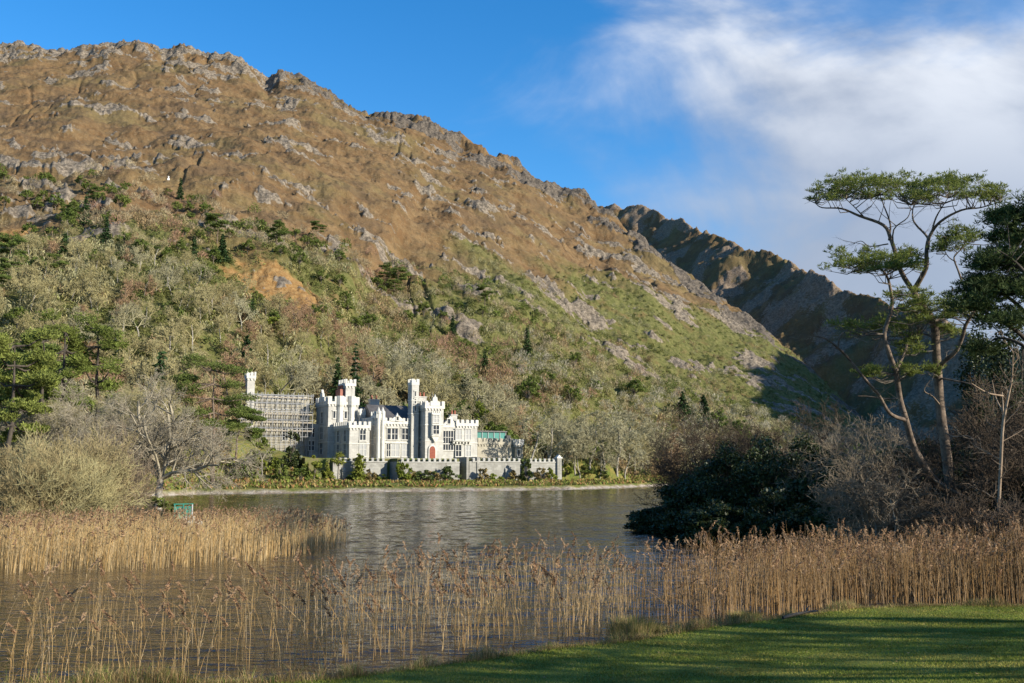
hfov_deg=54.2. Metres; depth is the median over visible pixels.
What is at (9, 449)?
willow bush
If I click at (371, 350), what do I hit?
bare tree
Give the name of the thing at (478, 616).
reed
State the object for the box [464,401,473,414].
bare tree
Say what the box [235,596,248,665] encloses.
reed
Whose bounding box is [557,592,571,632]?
reed
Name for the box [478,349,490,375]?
spruce tree
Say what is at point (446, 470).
shrub
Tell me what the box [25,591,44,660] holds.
reed
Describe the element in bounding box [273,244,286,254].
evergreen tree
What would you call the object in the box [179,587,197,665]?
reed
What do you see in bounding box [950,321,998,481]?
ivy clad tree
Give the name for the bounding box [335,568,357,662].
reed
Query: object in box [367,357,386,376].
bare tree
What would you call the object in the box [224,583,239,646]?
reed
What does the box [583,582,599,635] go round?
reed
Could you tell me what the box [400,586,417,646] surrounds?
reed
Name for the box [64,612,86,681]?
reed
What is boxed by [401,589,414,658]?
reed
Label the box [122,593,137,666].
reed
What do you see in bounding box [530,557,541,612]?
reed
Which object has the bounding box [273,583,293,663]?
reed
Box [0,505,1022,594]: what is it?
shore ground
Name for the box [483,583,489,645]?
reed
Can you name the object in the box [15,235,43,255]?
bare tree
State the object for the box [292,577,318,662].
reed
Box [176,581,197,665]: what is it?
reed
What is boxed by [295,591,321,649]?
reed
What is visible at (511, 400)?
bare tree
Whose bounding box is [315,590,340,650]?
reed
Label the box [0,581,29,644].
reed
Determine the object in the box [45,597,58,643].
reed
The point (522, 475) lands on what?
shrub
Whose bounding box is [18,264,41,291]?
bare tree
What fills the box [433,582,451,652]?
reed
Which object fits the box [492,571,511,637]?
reed
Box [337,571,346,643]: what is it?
reed
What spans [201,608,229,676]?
reed
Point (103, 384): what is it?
pine tree
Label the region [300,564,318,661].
reed
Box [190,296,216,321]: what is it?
bare tree
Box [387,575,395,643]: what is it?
reed
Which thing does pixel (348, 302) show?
evergreen tree
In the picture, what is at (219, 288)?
bare tree
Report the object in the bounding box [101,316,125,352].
bare tree
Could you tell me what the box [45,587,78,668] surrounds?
reed
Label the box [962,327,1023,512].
birch tree
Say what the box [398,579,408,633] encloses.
reed
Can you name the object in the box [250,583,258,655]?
reed
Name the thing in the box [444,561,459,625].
reed
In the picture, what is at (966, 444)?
bare tree
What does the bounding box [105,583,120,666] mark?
reed
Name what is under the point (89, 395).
bare tree
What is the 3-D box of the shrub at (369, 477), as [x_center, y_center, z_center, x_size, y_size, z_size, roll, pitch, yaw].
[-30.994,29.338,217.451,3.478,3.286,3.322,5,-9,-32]
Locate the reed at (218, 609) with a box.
[215,585,231,641]
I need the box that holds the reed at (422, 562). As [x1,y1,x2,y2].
[415,560,424,637]
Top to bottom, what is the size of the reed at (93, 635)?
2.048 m
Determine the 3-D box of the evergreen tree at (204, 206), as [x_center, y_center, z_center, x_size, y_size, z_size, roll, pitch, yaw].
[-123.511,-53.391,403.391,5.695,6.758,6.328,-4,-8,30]
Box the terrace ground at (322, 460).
[298,458,551,479]
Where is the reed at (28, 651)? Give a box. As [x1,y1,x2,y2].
[13,625,62,677]
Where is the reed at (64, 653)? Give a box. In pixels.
[60,616,81,681]
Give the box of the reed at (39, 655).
[27,635,56,682]
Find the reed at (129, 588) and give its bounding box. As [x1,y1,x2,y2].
[126,581,139,635]
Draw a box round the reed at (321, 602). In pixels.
[313,572,333,665]
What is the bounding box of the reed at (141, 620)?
[136,586,150,665]
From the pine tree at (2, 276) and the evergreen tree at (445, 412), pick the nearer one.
the pine tree at (2, 276)
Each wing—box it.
[243,371,309,456]
[477,438,523,458]
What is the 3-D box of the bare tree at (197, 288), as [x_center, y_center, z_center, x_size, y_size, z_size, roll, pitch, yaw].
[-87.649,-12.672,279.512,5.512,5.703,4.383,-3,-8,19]
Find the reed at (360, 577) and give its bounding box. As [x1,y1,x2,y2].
[336,573,363,664]
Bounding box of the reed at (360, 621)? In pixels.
[358,576,369,651]
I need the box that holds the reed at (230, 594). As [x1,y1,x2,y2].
[203,588,237,677]
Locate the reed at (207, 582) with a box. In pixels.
[183,574,212,678]
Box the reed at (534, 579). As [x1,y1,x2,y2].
[530,569,545,640]
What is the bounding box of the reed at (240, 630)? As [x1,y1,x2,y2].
[233,596,242,660]
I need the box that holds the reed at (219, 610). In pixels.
[213,570,219,670]
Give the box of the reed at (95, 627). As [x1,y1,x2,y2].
[89,620,112,669]
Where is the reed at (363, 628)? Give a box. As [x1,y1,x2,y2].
[357,594,370,653]
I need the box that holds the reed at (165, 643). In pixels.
[157,618,179,668]
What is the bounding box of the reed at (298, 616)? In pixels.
[292,574,314,664]
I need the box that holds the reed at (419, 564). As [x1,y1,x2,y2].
[417,550,427,626]
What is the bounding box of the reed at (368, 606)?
[364,600,386,660]
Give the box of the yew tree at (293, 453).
[282,430,302,468]
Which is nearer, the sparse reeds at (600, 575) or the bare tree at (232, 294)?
the sparse reeds at (600, 575)
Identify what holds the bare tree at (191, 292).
on the hillside
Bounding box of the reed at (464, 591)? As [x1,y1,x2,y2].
[460,585,477,640]
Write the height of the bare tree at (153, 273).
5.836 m
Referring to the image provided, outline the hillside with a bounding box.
[0,39,905,496]
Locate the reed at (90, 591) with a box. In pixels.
[88,586,103,625]
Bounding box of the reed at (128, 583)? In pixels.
[122,575,140,638]
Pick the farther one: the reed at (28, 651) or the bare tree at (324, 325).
the bare tree at (324, 325)
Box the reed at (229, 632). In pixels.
[199,621,248,672]
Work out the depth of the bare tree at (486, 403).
304.64 m
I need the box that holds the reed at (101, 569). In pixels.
[99,559,107,641]
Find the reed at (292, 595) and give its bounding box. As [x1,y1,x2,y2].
[286,583,304,651]
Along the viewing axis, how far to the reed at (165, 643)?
21.49 m
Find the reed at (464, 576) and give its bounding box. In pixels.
[463,567,468,631]
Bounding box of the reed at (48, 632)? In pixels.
[46,584,61,670]
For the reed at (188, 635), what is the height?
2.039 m
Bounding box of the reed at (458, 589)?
[453,582,460,632]
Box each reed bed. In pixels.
[0,501,354,573]
[613,507,1023,626]
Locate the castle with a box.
[304,379,478,457]
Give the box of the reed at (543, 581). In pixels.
[535,580,544,631]
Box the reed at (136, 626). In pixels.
[128,592,153,655]
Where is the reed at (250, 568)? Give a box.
[244,561,264,655]
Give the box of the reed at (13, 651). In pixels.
[9,622,29,679]
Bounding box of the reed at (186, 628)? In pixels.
[179,621,199,672]
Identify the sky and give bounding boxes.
[0,0,1023,349]
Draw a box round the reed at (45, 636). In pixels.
[36,587,51,681]
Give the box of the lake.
[0,486,1023,682]
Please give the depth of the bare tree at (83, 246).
299.12 m
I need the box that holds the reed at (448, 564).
[443,557,463,644]
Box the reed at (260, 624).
[245,595,266,659]
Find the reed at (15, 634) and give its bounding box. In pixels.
[7,594,29,680]
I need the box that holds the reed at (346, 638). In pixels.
[338,604,357,661]
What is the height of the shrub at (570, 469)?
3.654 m
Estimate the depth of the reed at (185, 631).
24.43 m
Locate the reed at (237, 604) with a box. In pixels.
[231,594,251,672]
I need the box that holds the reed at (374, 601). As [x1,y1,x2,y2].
[368,592,376,655]
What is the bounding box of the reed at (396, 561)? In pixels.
[380,553,400,639]
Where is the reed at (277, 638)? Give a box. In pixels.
[266,600,280,667]
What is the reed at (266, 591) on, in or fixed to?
in the lake
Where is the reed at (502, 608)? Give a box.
[499,576,505,633]
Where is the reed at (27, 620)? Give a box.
[19,610,31,677]
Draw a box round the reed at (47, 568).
[27,563,49,656]
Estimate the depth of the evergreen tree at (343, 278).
363.79 m
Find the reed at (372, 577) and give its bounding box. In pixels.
[364,566,383,638]
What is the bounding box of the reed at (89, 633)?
[83,592,99,673]
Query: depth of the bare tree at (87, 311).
248.41 m
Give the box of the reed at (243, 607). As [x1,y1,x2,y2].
[237,585,246,637]
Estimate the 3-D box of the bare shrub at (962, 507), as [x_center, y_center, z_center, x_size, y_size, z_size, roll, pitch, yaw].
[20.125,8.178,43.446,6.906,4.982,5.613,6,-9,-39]
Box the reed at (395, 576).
[392,570,401,645]
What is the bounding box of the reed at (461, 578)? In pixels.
[456,567,473,631]
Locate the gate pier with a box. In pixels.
[554,455,562,478]
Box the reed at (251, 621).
[242,576,263,673]
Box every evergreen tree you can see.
[0,171,10,179]
[0,196,10,205]
[2,306,30,327]
[12,250,28,264]
[18,189,34,199]
[21,222,39,237]
[26,256,51,277]
[30,196,44,210]
[36,190,48,200]
[38,171,53,179]
[39,236,56,248]
[44,226,58,235]
[46,192,64,209]
[55,212,67,220]
[61,215,77,226]
[66,208,81,218]
[69,198,80,207]
[75,175,86,184]
[81,180,96,194]
[85,399,129,422]
[89,249,106,265]
[93,192,105,201]
[101,211,119,223]
[102,181,118,195]
[106,185,117,196]
[111,194,130,207]
[111,252,122,261]
[116,232,131,242]
[117,185,128,193]
[120,181,130,186]
[131,238,149,254]
[150,243,172,261]
[169,201,182,211]
[170,239,187,253]
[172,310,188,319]
[178,226,190,239]
[185,201,194,210]
[194,229,206,237]
[197,202,213,216]
[198,267,213,276]
[203,262,222,274]
[204,227,214,233]
[205,216,218,228]
[205,246,222,262]
[224,228,235,237]
[230,220,240,227]
[236,218,252,234]
[239,238,255,252]
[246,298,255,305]
[249,217,266,228]
[252,291,265,305]
[256,223,270,234]
[257,317,282,328]
[266,232,282,242]
[266,309,280,324]
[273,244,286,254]
[287,242,303,253]
[290,228,300,240]
[292,250,306,265]
[298,235,314,245]
[308,236,324,249]
[309,304,321,318]
[313,270,328,282]
[317,304,327,315]
[331,309,344,319]
[332,274,346,285]
[332,298,345,311]
[334,249,345,261]
[339,291,351,302]
[345,298,354,309]
[348,316,363,327]
[359,311,378,328]
[359,385,381,406]
[372,277,383,286]
[376,285,386,291]
[398,309,413,319]
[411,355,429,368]
[416,301,431,316]
[417,321,429,331]
[437,310,448,317]
[444,403,453,419]
[453,399,473,420]
[454,301,463,308]
[458,338,472,348]
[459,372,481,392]
[473,401,489,430]
[477,305,487,316]
[481,421,512,434]
[482,346,496,355]
[507,430,524,443]
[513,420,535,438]
[514,377,541,404]
[519,375,540,385]
[532,435,557,458]
[543,333,556,347]
[546,372,557,381]
[559,385,583,408]
[564,352,581,368]
[582,440,616,459]
[590,379,602,390]
[621,377,646,397]
[662,402,677,411]
[704,407,729,433]
[731,419,749,433]
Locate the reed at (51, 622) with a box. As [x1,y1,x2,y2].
[47,578,57,671]
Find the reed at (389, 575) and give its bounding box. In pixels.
[383,566,403,633]
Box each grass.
[0,595,1022,682]
[19,456,676,490]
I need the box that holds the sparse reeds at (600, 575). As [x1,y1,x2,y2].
[112,529,640,637]
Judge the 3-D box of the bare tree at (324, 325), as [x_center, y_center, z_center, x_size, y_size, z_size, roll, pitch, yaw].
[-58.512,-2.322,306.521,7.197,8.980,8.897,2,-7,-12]
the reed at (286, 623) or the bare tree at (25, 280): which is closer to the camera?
the reed at (286, 623)
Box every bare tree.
[0,286,5,305]
[0,300,7,312]
[0,378,143,463]
[7,312,36,348]
[8,255,26,269]
[9,266,26,282]
[10,272,34,300]
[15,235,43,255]
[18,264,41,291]
[18,400,94,452]
[24,275,45,311]
[24,312,66,335]
[25,301,54,326]
[28,341,63,362]
[29,232,57,247]
[32,253,60,280]
[35,287,66,316]
[37,276,59,298]
[41,239,58,255]
[48,252,69,271]
[49,337,90,356]
[53,378,193,462]
[58,219,80,238]
[58,239,77,254]
[61,316,77,327]
[63,281,84,300]
[64,257,87,272]
[65,305,91,337]
[66,256,84,273]
[67,236,93,266]
[69,379,95,408]
[72,339,103,375]
[72,377,115,427]
[73,243,94,257]
[73,303,91,318]
[73,319,103,342]
[74,374,100,405]
[75,375,108,411]
[76,270,94,290]
[76,359,107,379]
[79,267,99,294]
[80,308,102,328]
[82,286,104,307]
[82,371,103,394]
[84,258,101,272]
[86,250,108,269]
[90,296,109,311]
[90,374,142,408]
[92,271,109,289]
[93,399,124,422]
[94,344,121,375]
[97,365,271,509]
[99,285,114,307]
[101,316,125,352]
[103,246,119,266]
[103,415,187,487]
[106,369,141,399]
[108,260,122,281]
[108,301,139,338]
[109,303,151,335]
[111,256,126,270]
[111,299,125,315]
[111,363,135,389]
[112,278,138,302]
[112,348,178,392]
[113,329,150,358]
[114,265,141,288]
[116,292,142,309]
[116,373,193,412]
[117,223,143,239]
[117,396,178,433]
[121,238,134,247]
[121,247,135,265]
[124,271,146,293]
[126,358,174,389]
[130,245,151,276]
[131,294,162,327]
[131,356,182,388]
[131,357,144,378]
[133,231,151,243]
[134,276,159,295]
[138,236,168,266]
[139,274,154,286]
[140,338,169,358]
[147,268,163,281]
[148,347,180,367]
[149,277,164,295]
[150,320,184,344]
[152,267,185,295]
[152,318,185,357]
[155,230,179,245]
[158,305,194,336]
[160,265,182,290]
[161,254,185,284]
[169,256,182,267]
[169,397,211,448]
[169,411,207,431]
[170,288,189,311]
[176,332,191,356]
[177,253,192,268]
[177,393,206,433]
[178,308,205,347]
[178,347,210,375]
[179,272,202,288]
[179,357,204,373]
[180,249,192,260]
[180,252,197,267]
[182,369,210,404]
[185,287,194,305]
[188,258,213,290]
[188,367,211,397]
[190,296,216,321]
[191,286,208,303]
[193,286,223,319]
[194,395,216,436]
[196,428,231,463]
[198,283,223,309]
[200,283,221,306]
[202,361,245,397]
[202,394,227,429]
[207,351,249,388]
[208,301,240,325]
[211,316,234,342]
[211,387,235,426]
[215,296,230,312]
[219,333,238,356]
[220,283,241,301]
[221,280,240,302]
[222,314,239,333]
[224,380,245,420]
[228,300,258,328]
[229,290,250,320]
[234,320,260,341]
[236,347,263,383]
[237,282,250,296]
[238,344,258,371]
[242,274,256,290]
[248,440,277,474]
[250,339,265,360]
[251,313,272,335]
[253,363,278,393]
[255,329,280,364]
[260,297,277,314]
[264,358,312,396]
[267,291,286,316]
[272,315,292,338]
[278,344,304,380]
[280,303,308,319]
[283,297,300,317]
[284,302,306,322]
[284,381,320,413]
[285,309,305,335]
[289,296,312,314]
[289,359,322,394]
[293,327,310,360]
[294,360,332,396]
[298,344,326,371]
[301,315,318,337]
[302,297,318,320]
[311,349,330,368]
[312,319,332,347]
[319,308,340,345]
[321,363,343,388]
[327,356,369,393]
[330,343,341,362]
[334,329,354,348]
[335,327,354,350]
[336,342,357,369]
[346,351,368,370]
[351,357,384,376]
[353,349,373,368]
[356,378,390,404]
[358,375,396,404]
[363,354,387,388]
[364,341,385,365]
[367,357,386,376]
[370,386,406,405]
[380,367,416,401]
[384,351,406,367]
[384,361,397,371]
[390,361,409,395]
[393,365,435,391]
[395,362,432,395]
[401,362,421,378]
[403,368,450,399]
[413,354,429,371]
[418,352,449,391]
[419,378,439,400]
[428,382,461,403]
[429,386,461,408]
[440,365,456,390]
[446,404,488,430]
[457,368,480,409]
[459,377,497,411]
[462,375,497,403]
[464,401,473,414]
[470,403,487,422]
[480,405,524,434]
[481,388,523,418]
[489,409,530,443]
[492,381,515,409]
[496,389,522,418]
[496,401,526,420]
[501,407,533,440]
[512,404,540,449]
[512,405,530,419]
[518,415,552,458]
[523,413,540,428]
[534,412,588,458]
[536,432,562,458]
[543,406,576,448]
[548,435,571,458]
[552,425,587,469]
[554,421,598,475]
[555,444,589,477]
[576,412,625,469]
[578,409,625,467]
[582,418,613,432]
[589,447,618,478]
[597,408,646,476]
[599,426,628,467]
[605,411,650,463]
[614,440,641,478]
[615,417,657,464]
[621,433,654,473]
[626,440,650,465]
[631,422,678,467]
[632,428,764,507]
[633,398,761,502]
[636,428,665,470]
[642,439,660,470]
[652,436,688,468]
[653,430,674,472]
[661,413,816,508]
[663,431,686,464]
[680,430,705,456]
[686,396,872,515]
[773,410,922,512]
[779,413,919,482]
[848,425,988,528]
[870,402,1023,532]
[885,405,1021,505]
[935,368,1023,494]
[944,361,1023,507]
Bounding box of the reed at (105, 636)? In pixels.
[95,605,122,666]
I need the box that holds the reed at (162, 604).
[138,601,165,675]
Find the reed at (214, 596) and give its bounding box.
[198,592,217,662]
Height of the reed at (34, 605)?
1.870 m
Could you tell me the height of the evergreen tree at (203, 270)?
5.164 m
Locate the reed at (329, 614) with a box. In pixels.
[322,606,331,664]
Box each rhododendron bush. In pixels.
[622,506,665,531]
[636,483,698,533]
[656,459,727,533]
[658,502,707,539]
[674,498,745,544]
[684,440,764,522]
[722,433,806,517]
[729,487,813,551]
[748,434,835,523]
[793,453,867,531]
[798,504,884,551]
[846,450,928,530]
[886,437,956,490]
[918,449,989,523]
[965,457,1023,527]
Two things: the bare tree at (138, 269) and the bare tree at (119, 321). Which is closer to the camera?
the bare tree at (119, 321)
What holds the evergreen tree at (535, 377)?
on the hillside
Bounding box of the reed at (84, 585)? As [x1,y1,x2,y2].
[51,578,90,669]
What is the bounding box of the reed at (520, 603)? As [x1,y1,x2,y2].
[514,551,521,636]
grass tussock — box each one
[602,612,665,638]
[638,621,672,633]
[724,609,763,625]
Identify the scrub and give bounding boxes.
[0,159,862,463]
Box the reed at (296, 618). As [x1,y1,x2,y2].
[287,593,300,647]
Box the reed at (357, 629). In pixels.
[354,596,366,647]
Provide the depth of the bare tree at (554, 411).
302.37 m
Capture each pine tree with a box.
[0,232,29,255]
[0,257,22,274]
[0,267,12,287]
[0,326,62,459]
[0,350,21,385]
[0,351,66,446]
[10,342,31,353]
[12,323,65,439]
[30,308,89,406]
[36,342,85,382]
[44,252,69,270]
[59,201,76,212]
[63,204,83,215]
[66,312,129,441]
[87,186,104,197]
[169,353,259,482]
[182,213,194,221]
[204,212,230,243]
[215,397,267,471]
[265,219,290,244]
[310,220,326,235]
[378,262,396,284]
[384,279,402,291]
[386,266,409,292]
[476,284,494,305]
[802,167,1021,514]
[939,188,1023,357]
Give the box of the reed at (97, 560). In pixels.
[68,557,99,642]
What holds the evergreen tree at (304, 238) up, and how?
on the hillside
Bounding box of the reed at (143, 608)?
[138,599,158,682]
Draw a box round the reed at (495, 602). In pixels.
[485,561,499,638]
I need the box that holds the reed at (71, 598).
[61,585,83,644]
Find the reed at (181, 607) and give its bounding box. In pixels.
[174,603,197,661]
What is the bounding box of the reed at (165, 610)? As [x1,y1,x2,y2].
[162,607,181,659]
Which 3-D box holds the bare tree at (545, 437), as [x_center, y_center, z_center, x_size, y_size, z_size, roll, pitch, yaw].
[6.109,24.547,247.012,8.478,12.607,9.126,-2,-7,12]
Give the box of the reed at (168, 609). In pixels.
[159,602,179,662]
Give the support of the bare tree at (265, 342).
on the hillside
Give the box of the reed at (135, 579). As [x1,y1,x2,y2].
[131,571,144,621]
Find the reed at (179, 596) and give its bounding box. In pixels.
[178,595,189,641]
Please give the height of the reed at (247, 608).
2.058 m
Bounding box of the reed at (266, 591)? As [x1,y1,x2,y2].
[259,580,277,655]
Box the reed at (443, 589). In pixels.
[439,580,455,643]
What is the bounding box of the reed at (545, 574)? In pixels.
[539,564,558,634]
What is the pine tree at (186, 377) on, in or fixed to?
on the hillside
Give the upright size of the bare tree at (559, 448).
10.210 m
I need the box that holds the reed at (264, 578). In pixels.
[258,572,278,656]
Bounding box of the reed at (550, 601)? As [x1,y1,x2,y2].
[549,563,556,625]
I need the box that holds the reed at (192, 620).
[189,585,192,642]
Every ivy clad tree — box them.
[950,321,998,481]
[979,326,1023,459]
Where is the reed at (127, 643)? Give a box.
[116,624,135,670]
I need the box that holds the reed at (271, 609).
[271,567,276,647]
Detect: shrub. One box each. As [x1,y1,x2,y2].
[218,457,234,469]
[226,458,248,478]
[244,451,260,477]
[249,432,269,446]
[257,447,280,470]
[271,459,290,479]
[291,466,309,479]
[303,455,322,478]
[321,462,335,478]
[346,474,357,479]
[363,469,376,480]
[376,474,387,480]
[395,461,413,480]
[412,470,436,480]
[424,471,441,480]
[437,466,461,479]
[475,468,488,479]
[488,473,504,479]
[506,469,518,479]
[518,459,532,480]
[532,467,548,480]
[545,467,557,478]
[562,464,573,474]
[580,464,596,473]
[598,468,608,477]
[807,446,967,556]
[821,462,944,557]
[917,474,1023,573]
[936,494,1023,573]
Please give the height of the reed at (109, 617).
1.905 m
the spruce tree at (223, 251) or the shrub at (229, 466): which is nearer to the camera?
the shrub at (229, 466)
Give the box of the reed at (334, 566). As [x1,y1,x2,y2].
[328,557,347,649]
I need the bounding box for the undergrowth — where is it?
[0,208,931,475]
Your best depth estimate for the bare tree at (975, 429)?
55.59 m
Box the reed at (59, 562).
[33,560,61,633]
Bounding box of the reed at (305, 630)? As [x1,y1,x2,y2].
[295,607,324,659]
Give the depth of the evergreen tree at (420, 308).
399.65 m
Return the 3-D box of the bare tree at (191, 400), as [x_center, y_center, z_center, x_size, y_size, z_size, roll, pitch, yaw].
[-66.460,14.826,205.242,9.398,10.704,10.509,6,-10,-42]
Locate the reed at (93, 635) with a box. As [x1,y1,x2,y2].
[88,595,98,662]
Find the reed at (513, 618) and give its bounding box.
[508,575,523,644]
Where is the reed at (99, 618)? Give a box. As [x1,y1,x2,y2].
[94,580,104,648]
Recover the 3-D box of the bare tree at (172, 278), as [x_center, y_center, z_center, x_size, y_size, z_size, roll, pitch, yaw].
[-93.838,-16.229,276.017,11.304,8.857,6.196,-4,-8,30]
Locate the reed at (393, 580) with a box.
[391,574,404,649]
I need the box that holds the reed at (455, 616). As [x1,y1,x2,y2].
[454,572,464,645]
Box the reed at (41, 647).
[35,609,46,674]
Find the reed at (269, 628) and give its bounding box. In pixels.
[264,597,271,652]
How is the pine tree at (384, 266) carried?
on the hillside
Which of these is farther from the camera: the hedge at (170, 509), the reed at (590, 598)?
the hedge at (170, 509)
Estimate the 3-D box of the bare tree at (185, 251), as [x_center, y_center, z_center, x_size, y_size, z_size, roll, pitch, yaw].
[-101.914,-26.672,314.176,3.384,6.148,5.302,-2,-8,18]
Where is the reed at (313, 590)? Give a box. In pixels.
[305,583,315,659]
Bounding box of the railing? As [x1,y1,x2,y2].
[173,503,192,518]
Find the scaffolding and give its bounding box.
[239,392,313,456]
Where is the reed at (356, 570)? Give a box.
[331,568,358,645]
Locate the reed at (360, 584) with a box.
[335,580,363,660]
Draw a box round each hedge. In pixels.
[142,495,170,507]
[163,502,178,513]
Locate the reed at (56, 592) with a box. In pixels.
[49,580,71,682]
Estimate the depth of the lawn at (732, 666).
20.67 m
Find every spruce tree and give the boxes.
[57,233,71,261]
[77,193,91,225]
[99,217,112,243]
[150,351,168,414]
[175,178,183,199]
[189,234,198,259]
[214,234,230,262]
[239,335,256,373]
[246,299,256,328]
[328,357,342,398]
[348,343,365,406]
[449,314,458,338]
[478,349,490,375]
[521,328,533,356]
[673,391,692,424]
[698,394,711,421]
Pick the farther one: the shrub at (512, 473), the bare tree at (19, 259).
the bare tree at (19, 259)
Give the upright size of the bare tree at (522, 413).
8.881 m
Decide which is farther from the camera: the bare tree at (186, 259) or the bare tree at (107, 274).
the bare tree at (186, 259)
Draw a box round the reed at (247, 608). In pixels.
[236,587,255,655]
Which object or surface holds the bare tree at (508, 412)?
on the hillside
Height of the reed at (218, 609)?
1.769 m
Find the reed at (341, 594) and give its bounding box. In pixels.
[338,591,352,631]
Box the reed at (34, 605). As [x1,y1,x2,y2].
[25,586,41,648]
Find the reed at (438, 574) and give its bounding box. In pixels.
[436,563,442,618]
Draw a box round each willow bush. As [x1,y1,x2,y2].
[0,424,144,531]
[0,440,74,506]
[0,440,95,538]
[0,441,40,474]
[0,450,154,535]
[3,418,159,532]
[44,416,175,528]
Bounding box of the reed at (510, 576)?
[507,573,518,629]
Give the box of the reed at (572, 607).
[569,566,579,636]
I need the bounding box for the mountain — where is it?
[598,203,1023,454]
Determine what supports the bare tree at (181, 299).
on the hillside
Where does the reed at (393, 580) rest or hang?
in the lake
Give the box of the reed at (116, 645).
[110,614,120,679]
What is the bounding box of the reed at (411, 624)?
[403,608,415,651]
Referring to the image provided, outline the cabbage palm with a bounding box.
[330,451,346,479]
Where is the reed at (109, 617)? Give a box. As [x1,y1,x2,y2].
[102,610,125,676]
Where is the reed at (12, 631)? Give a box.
[5,621,23,681]
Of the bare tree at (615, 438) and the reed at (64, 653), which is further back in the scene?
the bare tree at (615, 438)
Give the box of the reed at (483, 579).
[477,574,496,630]
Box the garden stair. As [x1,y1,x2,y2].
[454,457,478,479]
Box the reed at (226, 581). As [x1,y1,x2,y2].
[212,574,230,643]
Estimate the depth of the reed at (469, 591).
25.35 m
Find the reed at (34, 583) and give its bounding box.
[28,571,42,653]
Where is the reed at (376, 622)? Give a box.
[373,584,385,660]
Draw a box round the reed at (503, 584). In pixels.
[484,581,506,638]
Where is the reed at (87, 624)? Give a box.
[83,594,93,646]
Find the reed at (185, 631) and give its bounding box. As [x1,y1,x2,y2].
[182,590,187,654]
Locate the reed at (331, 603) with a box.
[319,580,336,639]
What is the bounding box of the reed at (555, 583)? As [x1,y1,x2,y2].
[552,574,558,637]
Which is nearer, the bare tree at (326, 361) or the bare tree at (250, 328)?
the bare tree at (250, 328)
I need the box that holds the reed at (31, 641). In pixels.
[28,596,45,676]
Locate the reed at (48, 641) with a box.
[45,603,57,664]
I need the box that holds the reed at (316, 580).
[309,570,328,664]
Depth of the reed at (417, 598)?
25.58 m
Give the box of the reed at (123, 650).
[119,619,128,676]
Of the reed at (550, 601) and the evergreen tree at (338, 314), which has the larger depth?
the evergreen tree at (338, 314)
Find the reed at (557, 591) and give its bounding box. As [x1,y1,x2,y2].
[547,571,565,636]
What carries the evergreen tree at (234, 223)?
on the hillside
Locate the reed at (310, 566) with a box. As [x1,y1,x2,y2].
[284,565,311,648]
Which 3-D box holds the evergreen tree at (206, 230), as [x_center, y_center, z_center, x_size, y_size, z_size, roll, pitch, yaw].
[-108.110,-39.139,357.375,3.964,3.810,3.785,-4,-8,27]
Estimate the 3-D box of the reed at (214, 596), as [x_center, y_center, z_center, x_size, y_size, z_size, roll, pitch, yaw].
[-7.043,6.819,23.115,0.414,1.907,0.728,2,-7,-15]
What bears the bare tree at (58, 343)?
on the hillside
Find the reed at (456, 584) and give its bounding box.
[442,582,458,648]
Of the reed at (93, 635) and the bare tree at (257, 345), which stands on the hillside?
the bare tree at (257, 345)
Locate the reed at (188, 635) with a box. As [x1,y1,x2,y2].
[182,603,196,668]
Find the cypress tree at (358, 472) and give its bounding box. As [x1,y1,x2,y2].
[350,453,365,480]
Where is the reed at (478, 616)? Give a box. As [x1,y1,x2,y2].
[474,581,490,635]
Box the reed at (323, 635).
[314,618,337,662]
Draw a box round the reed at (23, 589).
[17,579,35,632]
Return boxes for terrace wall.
[332,458,387,479]
[389,458,459,480]
[469,458,522,479]
[523,459,556,480]
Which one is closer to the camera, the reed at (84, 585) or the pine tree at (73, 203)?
the reed at (84, 585)
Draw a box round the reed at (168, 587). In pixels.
[159,577,171,649]
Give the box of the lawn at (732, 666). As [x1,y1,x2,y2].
[301,606,1023,682]
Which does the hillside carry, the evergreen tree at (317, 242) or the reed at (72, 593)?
the evergreen tree at (317, 242)
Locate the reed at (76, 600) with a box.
[73,558,86,641]
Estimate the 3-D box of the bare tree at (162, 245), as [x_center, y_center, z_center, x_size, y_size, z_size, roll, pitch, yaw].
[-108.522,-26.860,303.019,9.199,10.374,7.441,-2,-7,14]
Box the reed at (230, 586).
[226,574,240,657]
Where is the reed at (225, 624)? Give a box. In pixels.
[217,615,238,666]
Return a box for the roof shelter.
[477,430,510,441]
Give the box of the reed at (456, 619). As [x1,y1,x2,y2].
[452,597,456,635]
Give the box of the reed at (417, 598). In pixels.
[398,593,424,642]
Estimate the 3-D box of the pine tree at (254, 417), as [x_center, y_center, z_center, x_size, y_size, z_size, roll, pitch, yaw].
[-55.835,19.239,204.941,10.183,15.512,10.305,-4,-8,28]
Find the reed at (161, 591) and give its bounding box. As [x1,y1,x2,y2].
[153,588,165,639]
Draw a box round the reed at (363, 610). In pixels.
[330,580,379,647]
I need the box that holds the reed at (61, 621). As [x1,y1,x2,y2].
[28,617,67,679]
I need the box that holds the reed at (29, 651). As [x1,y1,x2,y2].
[22,625,39,680]
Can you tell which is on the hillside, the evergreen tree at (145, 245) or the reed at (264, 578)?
the evergreen tree at (145, 245)
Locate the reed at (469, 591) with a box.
[464,581,479,646]
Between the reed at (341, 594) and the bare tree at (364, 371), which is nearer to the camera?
the reed at (341, 594)
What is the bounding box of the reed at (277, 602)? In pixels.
[273,594,289,657]
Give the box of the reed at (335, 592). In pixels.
[329,581,345,643]
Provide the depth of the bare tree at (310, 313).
311.92 m
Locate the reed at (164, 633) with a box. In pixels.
[158,591,169,669]
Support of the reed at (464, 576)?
in the lake

